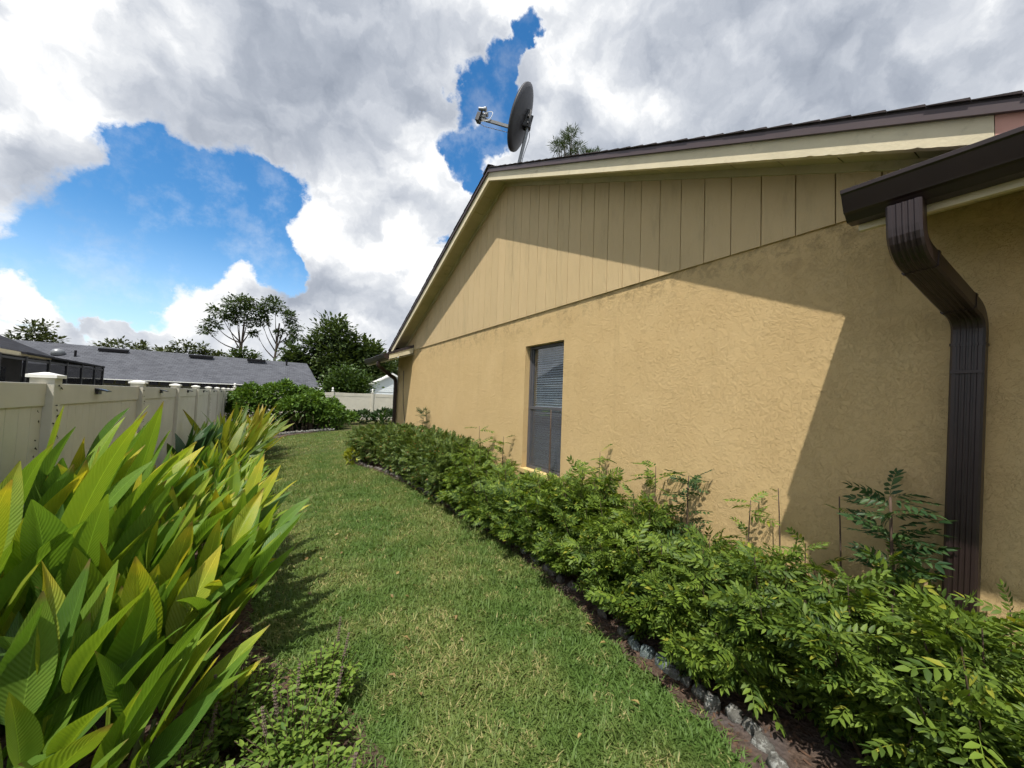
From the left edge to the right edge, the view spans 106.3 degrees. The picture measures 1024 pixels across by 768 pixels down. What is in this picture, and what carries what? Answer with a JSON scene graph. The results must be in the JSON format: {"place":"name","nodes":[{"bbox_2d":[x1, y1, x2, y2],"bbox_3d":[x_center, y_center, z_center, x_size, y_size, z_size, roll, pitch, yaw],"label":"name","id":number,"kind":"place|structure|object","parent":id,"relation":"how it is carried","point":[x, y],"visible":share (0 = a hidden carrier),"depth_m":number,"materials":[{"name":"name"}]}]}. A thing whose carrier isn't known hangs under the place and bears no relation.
{"place":"outdoors","nodes":[
{"label":"outdoors","id":0,"kind":"place"},
{"bbox_2d":[243,420,765,767],"bbox_3d":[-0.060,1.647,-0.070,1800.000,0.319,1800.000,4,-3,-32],"label":"ground","id":1,"kind":"structure","parent":0,"point":[349,427],"depth_m":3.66,"materials":[{"name":"green plant"}]},
{"bbox_2d":[0,318,70,343],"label":"distant tree","id":2,"kind":"object","parent":1,"relation":"on","point":[29,332],"visible":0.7,"depth_m":39.81,"materials":[{"name":"green plant"}]},
{"bbox_2d":[0,335,104,384],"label":"screened porch house","id":3,"kind":"structure","parent":1,"relation":"on","point":[18,361],"depth_m":11.37,"materials":[{"name":"grey metal"}]},
{"bbox_2d":[0,372,233,515],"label":"vinyl fence","id":4,"kind":"object","parent":1,"relation":"on","point":[30,411],"visible":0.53,"depth_m":3.40,"materials":[{"name":"white plastic"}]},
{"bbox_2d":[87,336,172,351],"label":"distant tree","id":5,"kind":"object","parent":1,"relation":"on","point":[143,346],"visible":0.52,"depth_m":44.91,"materials":[{"name":"green plant"}]},
{"bbox_2d":[12,339,319,389],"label":"grey roofed house","id":6,"kind":"structure","parent":1,"relation":"on","point":[123,367],"depth_m":29.10,"materials":[{"name":"grey"}]},
{"bbox_2d":[0,432,388,767],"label":"mulch bed","id":7,"kind":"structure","parent":1,"relation":"on","point":[86,761],"depth_m":1.98,"materials":[{"name":"brown wood"}]},
{"bbox_2d":[0,461,84,635],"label":"ginger plant","id":8,"kind":"object","parent":7,"relation":"on","point":[12,502],"visible":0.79,"depth_m":1.63,"materials":[{"name":"green plant"}]},
{"bbox_2d":[2,657,106,767],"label":"ginger plant","id":9,"kind":"object","parent":7,"relation":"on","point":[34,761],"visible":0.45,"depth_m":1.42,"materials":[{"name":"green plant"}]},
{"bbox_2d":[0,723,128,767],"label":"ginger plant","id":10,"kind":"object","parent":7,"relation":"on","point":[69,755],"visible":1,"depth_m":1.14,"materials":[{"name":"green plant"}]},
{"bbox_2d":[0,443,151,736],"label":"ginger plant","id":11,"kind":"object","parent":7,"relation":"on","point":[58,493],"visible":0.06,"depth_m":2.04,"materials":[{"name":"green plant"}]},
{"bbox_2d":[22,406,148,518],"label":"ginger plant","id":12,"kind":"object","parent":7,"relation":"on","point":[47,476],"visible":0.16,"depth_m":2.43,"materials":[{"name":"green plant"}]},
{"bbox_2d":[0,559,186,767],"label":"ginger plant","id":13,"kind":"object","parent":7,"relation":"on","point":[47,657],"visible":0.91,"depth_m":1.48,"materials":[{"name":"green plant"}]},
{"bbox_2d":[3,412,196,619],"bbox_3d":[-2.097,0.953,1.822,0.725,1.669,0.614,2,-2,7],"label":"ginger plant","id":14,"kind":"object","parent":7,"relation":"on","point":[122,534],"visible":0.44,"depth_m":1.76,"materials":[{"name":"green plant"}]},
{"bbox_2d":[69,405,148,472],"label":"ginger plant","id":15,"kind":"object","parent":7,"relation":"on","point":[78,459],"visible":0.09,"depth_m":3.06,"materials":[{"name":"green plant"}]},
{"bbox_2d":[35,438,186,519],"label":"ginger plant","id":16,"kind":"object","parent":7,"relation":"on","point":[124,469],"visible":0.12,"depth_m":2.57,"materials":[{"name":"green plant"}]},
{"bbox_2d":[35,501,196,726],"bbox_3d":[-1.873,1.226,1.933,0.482,1.109,0.659,1,-3,14],"label":"ginger plant","id":17,"kind":"object","parent":7,"relation":"on","point":[166,566],"visible":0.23,"depth_m":2.00,"materials":[{"name":"green plant"}]},
{"bbox_2d":[0,543,239,763],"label":"ginger plant","id":18,"kind":"object","parent":7,"relation":"on","point":[137,625],"visible":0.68,"depth_m":1.70,"materials":[{"name":"green plant"}]},
{"bbox_2d":[18,610,221,767],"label":"ginger plant","id":19,"kind":"object","parent":7,"relation":"on","point":[132,720],"visible":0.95,"depth_m":1.51,"materials":[{"name":"green plant"}]},
{"bbox_2d":[117,401,211,521],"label":"ginger plant","id":20,"kind":"object","parent":7,"relation":"on","point":[148,437],"visible":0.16,"depth_m":2.81,"materials":[{"name":"green plant"}]},
{"bbox_2d":[127,494,210,572],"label":"ginger plant","id":21,"kind":"object","parent":7,"relation":"on","point":[166,535],"visible":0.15,"depth_m":2.27,"materials":[{"name":"green plant"}]},
{"bbox_2d":[94,599,269,767],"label":"ginger plant","id":22,"kind":"object","parent":7,"relation":"on","point":[224,669],"visible":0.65,"depth_m":1.73,"materials":[{"name":"green plant"}]},
{"bbox_2d":[136,702,229,767],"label":"basil plant","id":23,"kind":"object","parent":7,"relation":"on","point":[191,752],"visible":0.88,"depth_m":1.59,"materials":[{"name":"green plant"}]},
{"bbox_2d":[148,505,235,566],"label":"ginger plant","id":24,"kind":"object","parent":7,"relation":"on","point":[204,530],"visible":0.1,"depth_m":2.68,"materials":[{"name":"green plant"}]},
{"bbox_2d":[167,419,218,463],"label":"cast iron plant","id":25,"kind":"object","parent":7,"relation":"on","point":[203,437],"visible":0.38,"depth_m":6.29,"materials":[{"name":"green plant"}]},
{"bbox_2d":[160,474,235,523],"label":"ginger plant","id":26,"kind":"object","parent":7,"relation":"on","point":[172,509],"visible":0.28,"depth_m":2.98,"materials":[{"name":"green plant"}]},
{"bbox_2d":[160,460,240,518],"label":"ginger plant","id":27,"kind":"object","parent":7,"relation":"on","point":[190,489],"visible":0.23,"depth_m":3.35,"materials":[{"name":"green plant"}]},
{"bbox_2d":[190,439,221,473],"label":"ginger plant","id":28,"kind":"object","parent":7,"relation":"on","point":[207,458],"visible":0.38,"depth_m":5.37,"materials":[{"name":"green plant"}]},
{"bbox_2d":[193,486,244,552],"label":"ginger plant","id":29,"kind":"object","parent":7,"relation":"on","point":[227,518],"visible":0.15,"depth_m":2.96,"materials":[{"name":"green plant"}]},
{"bbox_2d":[205,453,235,494],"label":"ginger plant","id":30,"kind":"object","parent":7,"relation":"on","point":[219,475],"visible":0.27,"depth_m":4.69,"materials":[{"name":"green plant"}]},
{"bbox_2d":[183,409,268,460],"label":"variegated ginger plant","id":31,"kind":"object","parent":7,"relation":"on","point":[226,427],"visible":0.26,"depth_m":8.06,"materials":[{"name":"green plant"}]},
{"bbox_2d":[178,488,274,639],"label":"ginger plant","id":32,"kind":"object","parent":7,"relation":"on","point":[240,524],"visible":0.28,"depth_m":2.64,"materials":[{"name":"green plant"}]},
{"bbox_2d":[177,651,288,753],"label":"basil plant","id":33,"kind":"object","parent":7,"relation":"on","point":[237,708],"visible":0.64,"depth_m":1.80,"materials":[{"name":"green plant"}]},
{"bbox_2d":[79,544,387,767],"bbox_3d":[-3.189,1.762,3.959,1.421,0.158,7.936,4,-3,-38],"label":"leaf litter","id":34,"kind":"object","parent":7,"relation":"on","point":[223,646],"visible":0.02,"depth_m":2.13,"materials":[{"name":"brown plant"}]},
{"bbox_2d":[194,491,279,575],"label":"ginger plant","id":35,"kind":"object","parent":7,"relation":"on","point":[240,549],"visible":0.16,"depth_m":2.80,"materials":[{"name":"green plant"}]},
{"bbox_2d":[177,510,306,677],"bbox_3d":[-1.576,1.285,2.335,0.618,1.004,1.063,4,-3,-32],"label":"ginger plant","id":36,"kind":"object","parent":7,"relation":"on","point":[232,599],"visible":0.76,"depth_m":2.30,"materials":[{"name":"green plant"}]},
{"bbox_2d":[209,420,276,463],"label":"variegated ginger plant","id":37,"kind":"object","parent":7,"relation":"on","point":[253,452],"visible":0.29,"depth_m":7.34,"materials":[{"name":"green plant"}]},
{"bbox_2d":[209,465,290,575],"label":"ginger plant","id":38,"kind":"object","parent":7,"relation":"on","point":[268,483],"visible":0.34,"depth_m":3.47,"materials":[{"name":"green plant"}]},
{"bbox_2d":[227,457,272,506],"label":"ginger plant","id":39,"kind":"object","parent":7,"relation":"on","point":[233,482],"visible":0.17,"depth_m":4.02,"materials":[{"name":"green plant"}]},
{"bbox_2d":[221,758,282,767],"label":"basil plant","id":40,"kind":"object","parent":7,"relation":"on","point":[256,765],"visible":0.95,"depth_m":1.51,"materials":[{"name":"green plant"}]},
{"bbox_2d":[224,414,282,459],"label":"variegated ginger plant","id":41,"kind":"object","parent":7,"relation":"on","point":[252,440],"visible":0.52,"depth_m":7.66,"materials":[{"name":"green plant"}]},
{"bbox_2d":[232,402,276,426],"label":"variegated ginger plant","id":42,"kind":"object","parent":7,"relation":"on","point":[236,413],"visible":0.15,"depth_m":10.62,"materials":[{"name":"green plant"}]},
{"bbox_2d":[202,454,309,525],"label":"ginger plant","id":43,"kind":"object","parent":7,"relation":"on","point":[254,478],"visible":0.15,"depth_m":3.71,"materials":[{"name":"green plant"}]},
{"bbox_2d":[231,404,285,439],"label":"variegated ginger plant","id":44,"kind":"object","parent":7,"relation":"on","point":[258,416],"visible":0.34,"depth_m":9.30,"materials":[{"name":"green plant"}]},
{"bbox_2d":[215,489,311,620],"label":"ginger plant","id":45,"kind":"object","parent":7,"relation":"on","point":[264,530],"visible":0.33,"depth_m":2.91,"materials":[{"name":"green plant"}]},
{"bbox_2d":[225,663,354,767],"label":"basil plant","id":46,"kind":"object","parent":7,"relation":"on","point":[287,741],"visible":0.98,"depth_m":1.69,"materials":[{"name":"green plant"}]},
{"bbox_2d":[274,391,337,431],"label":"rounded shrub","id":47,"kind":"object","parent":7,"relation":"on","point":[317,404],"visible":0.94,"depth_m":15.74,"materials":[{"name":"green plant"}]},
{"bbox_2d":[283,617,362,713],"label":"basil plant","id":48,"kind":"object","parent":7,"relation":"on","point":[323,667],"visible":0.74,"depth_m":2.04,"materials":[{"name":"green plant"}]},
{"bbox_2d":[283,739,371,767],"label":"basil plant","id":49,"kind":"object","parent":7,"relation":"on","point":[327,758],"visible":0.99,"depth_m":1.58,"materials":[{"name":"green plant"}]},
{"bbox_2d":[159,337,231,356],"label":"distant tree","id":50,"kind":"object","parent":1,"relation":"on","point":[205,351],"visible":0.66,"depth_m":46.56,"materials":[{"name":"green plant"}]},
{"bbox_2d":[195,292,266,354],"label":"pine tree","id":51,"kind":"object","parent":1,"relation":"on","point":[246,306],"visible":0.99,"depth_m":56.75,"materials":[{"name":"green plant"}]},
{"bbox_2d":[225,345,269,360],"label":"distant tree","id":52,"kind":"object","parent":1,"relation":"on","point":[235,353],"visible":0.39,"depth_m":50.50,"materials":[{"name":"green plant"}]},
{"bbox_2d":[245,294,304,360],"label":"pine tree","id":53,"kind":"object","parent":1,"relation":"on","point":[269,300],"visible":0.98,"depth_m":59.71,"materials":[{"name":"green plant"}]},
{"bbox_2d":[224,378,347,429],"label":"vine thicket","id":54,"kind":"object","parent":1,"relation":"on","point":[244,395],"visible":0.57,"depth_m":15.99,"materials":[{"name":"green plant"}]},
{"bbox_2d":[270,411,323,431],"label":"shade shrub","id":55,"kind":"object","parent":1,"relation":"on","point":[294,425],"visible":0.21,"depth_m":16.18,"materials":[{"name":"green plant"}]},
{"bbox_2d":[273,339,323,388],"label":"oak tree","id":56,"kind":"object","parent":1,"relation":"on","point":[290,354],"visible":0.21,"depth_m":40.14,"materials":[{"name":"green plant"}]},
{"bbox_2d":[232,383,392,420],"bbox_3d":[-8.575,1.338,23.180,13.534,2.075,0.160,4,-3,-32],"label":"vinyl fence","id":57,"kind":"object","parent":1,"relation":"on","point":[372,401],"visible":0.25,"depth_m":22.95,"materials":[{"name":"white plastic"}]},
{"bbox_2d":[313,401,350,429],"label":"side shrub","id":58,"kind":"object","parent":1,"relation":"on","point":[338,419],"visible":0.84,"depth_m":16.18,"materials":[{"name":"green plant"}]},
{"bbox_2d":[293,309,397,389],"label":"oak tree","id":59,"kind":"object","parent":1,"relation":"on","point":[328,346],"visible":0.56,"depth_m":40.91,"materials":[{"name":"green plant"}]},
{"bbox_2d":[314,361,384,393],"bbox_3d":[-12.566,0.587,29.648,5.100,4.842,4.056,4,-3,-32],"label":"shade tree","id":60,"kind":"object","parent":1,"relation":"on","point":[345,381],"visible":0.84,"depth_m":29.10,"materials":[{"name":"green plant"}]},
{"bbox_2d":[349,408,376,423],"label":"back shrub","id":61,"kind":"object","parent":1,"relation":"on","point":[364,413],"visible":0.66,"depth_m":19.59,"materials":[{"name":"green plant"}]},
{"bbox_2d":[349,339,398,384],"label":"oak tree","id":62,"kind":"object","parent":1,"relation":"on","point":[371,368],"visible":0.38,"depth_m":42.47,"materials":[{"name":"green plant"}]},
{"bbox_2d":[367,373,397,394],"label":"white gabled house","id":63,"kind":"structure","parent":1,"relation":"on","point":[387,382],"depth_m":40.98,"materials":[{"name":"white paint"}]},
{"bbox_2d":[279,461,638,737],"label":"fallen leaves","id":64,"kind":"object","parent":1,"relation":"on","point":[406,636],"visible":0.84,"depth_m":2.76,"materials":[{"name":"brown plant"}]},
{"bbox_2d":[546,122,600,155],"bbox_3d":[3.152,-4.808,18.518,4.044,15.420,1.241,4,-3,-32],"label":"pine tree","id":65,"kind":"object","parent":1,"relation":"on","point":[561,144],"visible":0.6,"depth_m":18.29,"materials":[{"name":"green plant"}]},
{"bbox_2d":[355,457,889,767],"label":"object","id":66,"kind":"structure","parent":1,"relation":"on","point":[822,759],"depth_m":1.89,"materials":[{"name":"brown soil"}]},
{"bbox_2d":[343,445,362,464],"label":"lime green plant","id":67,"kind":"object","parent":66,"relation":"on","point":[348,451],"visible":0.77,"depth_m":8.63,"materials":[{"name":"green plant"}]},
{"bbox_2d":[343,424,386,461],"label":"hedge shrub","id":68,"kind":"object","parent":66,"relation":"on","point":[353,434],"visible":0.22,"depth_m":8.82,"materials":[{"name":"green plant"}]},
{"bbox_2d":[352,421,401,464],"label":"hedge shrub","id":69,"kind":"object","parent":66,"relation":"on","point":[363,442],"visible":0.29,"depth_m":8.39,"materials":[{"name":"green plant"}]},
{"bbox_2d":[369,421,414,467],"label":"hedge shrub","id":70,"kind":"object","parent":66,"relation":"on","point":[377,440],"visible":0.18,"depth_m":7.95,"materials":[{"name":"green plant"}]},
{"bbox_2d":[379,423,427,475],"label":"hedge shrub","id":71,"kind":"object","parent":66,"relation":"on","point":[392,433],"visible":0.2,"depth_m":7.38,"materials":[{"name":"green plant"}]},
{"bbox_2d":[389,425,440,482],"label":"hedge shrub","id":72,"kind":"object","parent":66,"relation":"on","point":[406,434],"visible":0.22,"depth_m":6.83,"materials":[{"name":"green plant"}]},
{"bbox_2d":[398,427,451,489],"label":"hedge shrub","id":73,"kind":"object","parent":66,"relation":"on","point":[407,453],"visible":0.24,"depth_m":6.36,"materials":[{"name":"green plant"}]},
{"bbox_2d":[409,430,470,496],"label":"hedge shrub","id":74,"kind":"object","parent":66,"relation":"on","point":[426,442],"visible":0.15,"depth_m":5.95,"materials":[{"name":"green plant"}]},
{"bbox_2d":[418,434,489,504],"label":"hedge shrub","id":75,"kind":"object","parent":66,"relation":"on","point":[432,471],"visible":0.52,"depth_m":5.42,"materials":[{"name":"green plant"}]},
{"bbox_2d":[434,441,501,513],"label":"jasmine shrub","id":76,"kind":"object","parent":66,"relation":"on","point":[452,485],"visible":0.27,"depth_m":5.11,"materials":[{"name":"green plant"}]},
{"bbox_2d":[446,455,520,525],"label":"jasmine shrub","id":77,"kind":"object","parent":66,"relation":"on","point":[468,484],"visible":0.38,"depth_m":4.73,"materials":[{"name":"green plant"}]},
{"bbox_2d":[471,462,539,539],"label":"jasmine shrub","id":78,"kind":"object","parent":66,"relation":"on","point":[486,509],"visible":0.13,"depth_m":4.30,"materials":[{"name":"green plant"}]},
{"bbox_2d":[488,467,563,550],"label":"jasmine shrub","id":79,"kind":"object","parent":66,"relation":"on","point":[506,530],"visible":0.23,"depth_m":3.86,"materials":[{"name":"green plant"}]},
{"bbox_2d":[504,465,608,573],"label":"jasmine shrub","id":80,"kind":"object","parent":66,"relation":"on","point":[540,498],"visible":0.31,"depth_m":3.54,"materials":[{"name":"green plant"}]},
{"bbox_2d":[532,455,645,584],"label":"jasmine shrub","id":81,"kind":"object","parent":66,"relation":"on","point":[574,513],"visible":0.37,"depth_m":3.23,"materials":[{"name":"green plant"}]},
{"bbox_2d":[350,459,854,767],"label":"bark litter","id":82,"kind":"object","parent":66,"relation":"on","point":[743,705],"visible":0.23,"depth_m":2.06,"materials":[{"name":"brown wood"}]},
{"bbox_2d":[553,483,690,617],"bbox_3d":[0.839,1.227,2.946,1.088,0.917,0.928,4,-3,-32],"label":"jasmine shrub","id":83,"kind":"object","parent":66,"relation":"on","point":[597,575],"visible":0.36,"depth_m":2.78,"materials":[{"name":"green plant"}]},
{"bbox_2d":[640,644,655,658],"bbox_3d":[0.833,1.651,2.351,0.096,0.101,0.072,-6,-12,34],"label":"edging stone","id":84,"kind":"object","parent":66,"relation":"on","point":[648,652],"visible":0.72,"depth_m":2.33,"materials":[{"name":"stone"}]},
{"bbox_2d":[622,460,683,529],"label":"wall seedling","id":85,"kind":"object","parent":66,"relation":"on","point":[650,481],"depth_m":3.06,"materials":[{"name":"green plant"}]},
{"bbox_2d":[585,509,760,641],"bbox_3d":[0.995,1.291,2.591,1.055,0.770,0.927,4,-3,-32],"label":"jasmine shrub","id":86,"kind":"object","parent":66,"relation":"on","point":[649,547],"visible":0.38,"depth_m":2.47,"materials":[{"name":"green plant"}]},
{"bbox_2d":[665,664,680,680],"bbox_3d":[0.921,1.649,2.186,0.066,0.085,0.086,-5,4,-32],"label":"edging stone","id":87,"kind":"object","parent":66,"relation":"on","point":[671,671],"visible":0.82,"depth_m":2.17,"materials":[{"name":"grey stone"}]},
{"bbox_2d":[662,469,712,547],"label":"wall seedling","id":88,"kind":"object","parent":66,"relation":"on","point":[695,480],"depth_m":2.79,"materials":[{"name":"green plant"}]},
{"bbox_2d":[691,683,706,701],"bbox_3d":[1.009,1.647,2.044,0.065,0.080,0.092,3,3,-17],"label":"edging stone","id":89,"kind":"object","parent":66,"relation":"on","point":[699,691],"visible":0.77,"depth_m":2.04,"materials":[{"name":"grey stone"}]},
{"bbox_2d":[704,690,720,713],"bbox_3d":[1.027,1.642,1.967,0.079,0.100,0.081,-5,-14,37],"label":"edging stone","id":90,"kind":"object","parent":66,"relation":"on","point":[712,703],"visible":0.88,"depth_m":1.95,"materials":[{"name":"grey stone"}]},
{"bbox_2d":[633,524,806,705],"bbox_3d":[1.208,1.278,2.314,1.005,0.790,0.923,3,-2,-10],"label":"jasmine shrub","id":91,"kind":"object","parent":66,"relation":"on","point":[693,662],"visible":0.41,"depth_m":2.18,"materials":[{"name":"green plant"}]},
{"bbox_2d":[724,703,742,723],"bbox_3d":[1.105,1.643,1.903,0.077,0.088,0.077,4,-4,-1],"label":"edging stone","id":92,"kind":"object","parent":66,"relation":"on","point":[733,713],"visible":0.9,"depth_m":1.89,"materials":[{"name":"grey stone"}]},
{"bbox_2d":[724,491,779,554],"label":"wall seedling","id":93,"kind":"object","parent":66,"relation":"on","point":[741,527],"depth_m":2.45,"materials":[{"name":"green plant"}]},
{"bbox_2d":[742,716,762,735],"bbox_3d":[1.140,1.642,1.834,0.072,0.083,0.080,10,-4,-21],"label":"edging stone","id":94,"kind":"object","parent":66,"relation":"on","point":[750,726],"visible":0.68,"depth_m":1.82,"materials":[{"name":"grey stone"}]},
{"bbox_2d":[750,730,774,754],"bbox_3d":[1.142,1.642,1.750,0.066,0.081,0.101,10,1,-31],"label":"edging stone","id":95,"kind":"object","parent":66,"relation":"on","point":[759,740],"visible":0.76,"depth_m":1.74,"materials":[{"name":"grey stone"}]},
{"bbox_2d":[765,751,788,767],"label":"edging stone","id":96,"kind":"object","parent":66,"relation":"on","point":[774,760],"visible":1,"depth_m":1.64,"materials":[{"name":"grey stone"}]},
{"bbox_2d":[677,526,907,757],"bbox_3d":[1.447,1.221,1.968,1.071,0.890,0.930,4,-3,-32],"label":"jasmine shrub","id":97,"kind":"object","parent":66,"relation":"on","point":[754,652],"visible":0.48,"depth_m":1.89,"materials":[{"name":"green plant"}]},
{"bbox_2d":[754,539,1022,767],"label":"jasmine shrub","id":98,"kind":"object","parent":66,"relation":"on","point":[832,671],"visible":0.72,"depth_m":1.63,"materials":[{"name":"green plant"}]},
{"bbox_2d":[837,468,961,613],"bbox_3d":[1.822,1.035,1.838,0.336,1.234,0.421,4,-3,-32],"label":"wall seedling","id":99,"kind":"object","parent":66,"relation":"on","point":[875,496],"depth_m":1.85,"materials":[{"name":"green plant"}]},
{"bbox_2d":[849,579,1023,767],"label":"jasmine shrub","id":100,"kind":"object","parent":66,"relation":"on","point":[978,714],"visible":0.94,"depth_m":1.35,"materials":[{"name":"green plant"}]},
{"bbox_2d":[364,90,1023,658],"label":"house","id":101,"kind":"structure","parent":1,"relation":"on","point":[806,318],"depth_m":2.50,"materials":[{"name":"paint"}]},
{"bbox_2d":[475,81,533,162],"bbox_3d":[-0.054,-3.596,5.562,0.634,1.219,0.833,5,-4,-53],"label":"satellite dish","id":102,"kind":"object","parent":101,"relation":"attached to","point":[518,126],"visible":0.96,"depth_m":5.35,"materials":[{"name":"metal"}]},
{"bbox_2d":[519,342,563,478],"bbox_3d":[0.442,0.301,4.707,0.229,2.185,1.386,4,-3,-32],"label":"window","id":103,"kind":"structure","parent":101,"relation":"in","point":[550,357],"depth_m":4.86,"materials":[{"name":"grey glass"}]},
{"bbox_2d":[0,0,1023,392],"label":"sky","id":104,"kind":"structure","parent":0,"point":[161,160],"materials":[{"name":"white"}]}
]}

